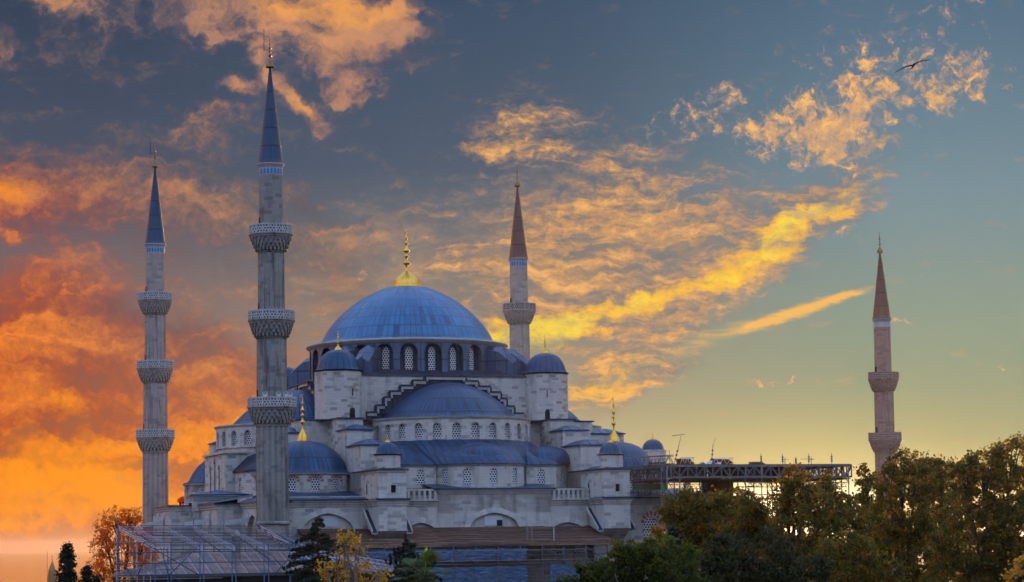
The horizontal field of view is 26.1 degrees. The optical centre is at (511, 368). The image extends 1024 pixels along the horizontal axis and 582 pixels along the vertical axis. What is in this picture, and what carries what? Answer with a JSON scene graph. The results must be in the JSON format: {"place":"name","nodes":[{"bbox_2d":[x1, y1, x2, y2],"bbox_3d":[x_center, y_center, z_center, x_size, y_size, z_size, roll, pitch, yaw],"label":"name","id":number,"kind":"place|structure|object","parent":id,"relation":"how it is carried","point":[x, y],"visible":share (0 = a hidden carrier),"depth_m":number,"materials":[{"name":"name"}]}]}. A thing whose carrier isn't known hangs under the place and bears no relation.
{"place":"outdoors","nodes":[
{"label":"outdoors","id":0,"kind":"place"},
{"bbox_2d":[0,552,132,581],"bbox_3d":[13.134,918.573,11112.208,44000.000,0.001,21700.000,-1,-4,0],"label":"sea","id":1,"kind":"structure","parent":0,"point":[24,567],"depth_m":6408.32,"materials":[{"name":"orange liquid"}]},
{"bbox_2d":[0,0,1023,552],"label":"sky","id":2,"kind":"structure","parent":0,"point":[708,190],"materials":[{"name":"blue"}]},
{"bbox_2d":[701,481,733,574],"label":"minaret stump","id":3,"kind":"object","parent":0,"point":[723,485],"visible":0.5,"depth_m":239.18,"materials":[{"name":"stone"}]},
{"bbox_2d":[788,535,1022,581],"bbox_3d":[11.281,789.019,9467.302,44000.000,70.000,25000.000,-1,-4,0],"label":"ground","id":4,"kind":"structure","parent":0,"point":[923,561],"depth_m":1222.25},
{"bbox_2d":[47,556,57,581],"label":"distant minaret","id":5,"kind":"object","parent":4,"relation":"on","point":[51,573],"visible":0.93,"depth_m":417.69,"materials":[{"name":"grey stone"}]},
{"bbox_2d":[53,541,80,581],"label":"cypress","id":6,"kind":"object","parent":4,"relation":"on","point":[66,559],"visible":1,"depth_m":149.25,"materials":[{"name":"green plant"}]},
{"bbox_2d":[78,565,92,581],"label":"cypress","id":7,"kind":"object","parent":4,"relation":"on","point":[87,574],"visible":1,"depth_m":151.19,"materials":[{"name":"green plant"}]},
{"bbox_2d":[91,575,101,581],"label":"cypress","id":8,"kind":"object","parent":4,"relation":"on","point":[95,578],"visible":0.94,"depth_m":153.24,"materials":[{"name":"green plant"}]},
{"bbox_2d":[78,505,164,581],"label":"leafy tree","id":9,"kind":"object","parent":4,"relation":"on","point":[103,536],"visible":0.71,"depth_m":235.07,"materials":[{"name":"orange plant"}]},
{"bbox_2d":[136,137,174,564],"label":"minaret","id":10,"kind":"object","parent":4,"relation":"on","point":[155,437],"visible":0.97,"depth_m":282.86,"materials":[{"name":"grey stone"}]},
{"bbox_2d":[175,495,183,504],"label":"leafy tree","id":11,"kind":"object","parent":4,"relation":"on","point":[180,500],"visible":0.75,"depth_m":299.42,"materials":[{"name":"orange plant"}]},
{"bbox_2d":[111,530,393,581],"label":"kiosk building","id":12,"kind":"structure","parent":4,"relation":"on","point":[250,567],"depth_m":189.56,"materials":[{"name":"metal"}]},
{"bbox_2d":[115,517,403,581],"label":"tube scaffold","id":13,"kind":"object","parent":4,"relation":"on","point":[279,539],"visible":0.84,"depth_m":188.31,"materials":[{"name":"metal"}]},
{"bbox_2d":[247,29,296,551],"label":"minaret","id":14,"kind":"object","parent":4,"relation":"on","point":[271,406],"visible":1,"depth_m":223.89,"materials":[{"name":"grey stone"}]},
{"bbox_2d":[281,517,370,581],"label":"cedar","id":15,"kind":"object","parent":4,"relation":"on","point":[307,572],"visible":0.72,"depth_m":119.36,"materials":[{"name":"green plant"}]},
{"bbox_2d":[313,529,393,581],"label":"leafy tree","id":16,"kind":"object","parent":4,"relation":"on","point":[338,566],"visible":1,"depth_m":103.53,"materials":[{"name":"yellow plant"}]},
{"bbox_2d":[373,537,442,581],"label":"cedar","id":17,"kind":"object","parent":4,"relation":"on","point":[407,548],"visible":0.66,"depth_m":111.39,"materials":[{"name":"green plant"}]},
{"bbox_2d":[140,229,700,581],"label":"mosque","id":18,"kind":"structure","parent":4,"relation":"on","point":[417,405],"depth_m":241.75,"materials":[{"name":"grey stone"}]},
{"bbox_2d":[502,165,535,359],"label":"minaret","id":19,"kind":"object","parent":18,"relation":"attached to","point":[519,310],"visible":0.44,"depth_m":300.76,"materials":[{"name":"grey stone"}]},
{"bbox_2d":[391,545,454,581],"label":"fan palm","id":20,"kind":"object","parent":4,"relation":"on","point":[428,557],"visible":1,"depth_m":99.70,"materials":[{"name":"green plant"}]},
{"bbox_2d":[297,525,631,581],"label":"scaffold shelter","id":21,"kind":"object","parent":4,"relation":"on","point":[454,537],"visible":0.63,"depth_m":227.64,"materials":[{"name":"blue metal"}]},
{"bbox_2d":[553,532,710,581],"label":"leafy tree","id":22,"kind":"object","parent":4,"relation":"on","point":[643,559],"visible":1,"depth_m":95.19,"materials":[{"name":"green plant"}]},
{"bbox_2d":[661,525,682,575],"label":"cypress","id":23,"kind":"object","parent":4,"relation":"on","point":[674,532],"visible":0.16,"depth_m":111.54,"materials":[{"name":"green plant"}]},
{"bbox_2d":[648,485,747,579],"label":"leafy tree","id":24,"kind":"object","parent":4,"relation":"on","point":[699,514],"visible":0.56,"depth_m":166.52,"materials":[{"name":"green plant"}]},
{"bbox_2d":[667,530,747,581],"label":"leafy tree","id":25,"kind":"object","parent":4,"relation":"on","point":[722,562],"visible":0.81,"depth_m":104.04,"materials":[{"name":"green plant"}]},
{"bbox_2d":[623,455,851,538],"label":"scaffold platform","id":26,"kind":"structure","parent":4,"relation":"on","point":[684,474],"depth_m":236.28,"materials":[{"name":"metal"}]},
{"bbox_2d":[647,462,667,465],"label":"beam stack","id":27,"kind":"object","parent":26,"relation":"on","point":[656,463],"visible":0.49,"depth_m":238.59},
{"bbox_2d":[669,434,684,463],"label":"mast","id":28,"kind":"object","parent":26,"relation":"on","point":[676,450],"visible":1,"depth_m":234.51,"materials":[{"name":"metal"}]},
{"bbox_2d":[676,457,694,463],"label":"beam stack","id":29,"kind":"object","parent":26,"relation":"on","point":[684,461],"visible":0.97,"depth_m":234.91,"materials":[{"name":"metal"}]},
{"bbox_2d":[700,460,720,463],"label":"crumpled sheet","id":30,"kind":"object","parent":26,"relation":"on","point":[710,462],"visible":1,"depth_m":235.13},
{"bbox_2d":[710,458,733,463],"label":"beam stack","id":31,"kind":"object","parent":26,"relation":"on","point":[724,461],"visible":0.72,"depth_m":237.07,"materials":[{"name":"metal"}]},
{"bbox_2d":[714,487,787,581],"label":"leafy tree","id":32,"kind":"object","parent":4,"relation":"on","point":[756,512],"visible":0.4,"depth_m":158.82,"materials":[{"name":"green plant"}]},
{"bbox_2d":[697,525,836,581],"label":"leafy tree","id":33,"kind":"object","parent":4,"relation":"on","point":[770,570],"visible":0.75,"depth_m":116.84,"materials":[{"name":"green plant"}]},
{"bbox_2d":[752,462,849,581],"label":"leafy tree","id":34,"kind":"object","parent":4,"relation":"on","point":[790,509],"visible":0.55,"depth_m":153.78,"materials":[{"name":"green plant"}]},
{"bbox_2d":[801,469,887,581],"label":"leafy tree","id":35,"kind":"object","parent":4,"relation":"on","point":[850,514],"visible":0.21,"depth_m":157.14,"materials":[{"name":"green plant"}]},
{"bbox_2d":[806,527,911,581],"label":"leafy tree","id":36,"kind":"object","parent":4,"relation":"on","point":[862,562],"visible":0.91,"depth_m":133.88,"materials":[{"name":"green plant"}]},
{"bbox_2d":[849,462,917,581],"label":"leafy tree","id":37,"kind":"object","parent":4,"relation":"on","point":[866,484],"visible":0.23,"depth_m":174.41,"materials":[{"name":"green plant"}]},
{"bbox_2d":[868,234,901,573],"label":"minaret","id":38,"kind":"object","parent":4,"relation":"on","point":[884,439],"visible":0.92,"depth_m":315.64,"materials":[{"name":"grey stone"}]},
{"bbox_2d":[864,444,956,581],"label":"leafy tree","id":39,"kind":"object","parent":4,"relation":"on","point":[902,530],"visible":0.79,"depth_m":163.72,"materials":[{"name":"green plant"}]},
{"bbox_2d":[907,449,982,581],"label":"leafy tree","id":40,"kind":"object","parent":4,"relation":"on","point":[938,463],"visible":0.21,"depth_m":177.15,"materials":[{"name":"green plant"}]},
{"bbox_2d":[918,431,1023,581],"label":"leafy tree","id":41,"kind":"object","parent":4,"relation":"on","point":[1003,523],"visible":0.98,"depth_m":148.87,"materials":[{"name":"green plant"}]},
{"bbox_2d":[999,554,1023,581],"bbox_3d":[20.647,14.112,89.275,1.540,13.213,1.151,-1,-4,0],"label":"bush","id":42,"kind":"object","parent":4,"relation":"on","point":[1017,571],"visible":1,"depth_m":89.63,"materials":[{"name":"yellow plant"}]},
{"bbox_2d":[895,59,929,72],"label":"bird","id":43,"kind":"object","parent":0,"point":[914,64],"visible":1,"depth_m":87.16}
]}

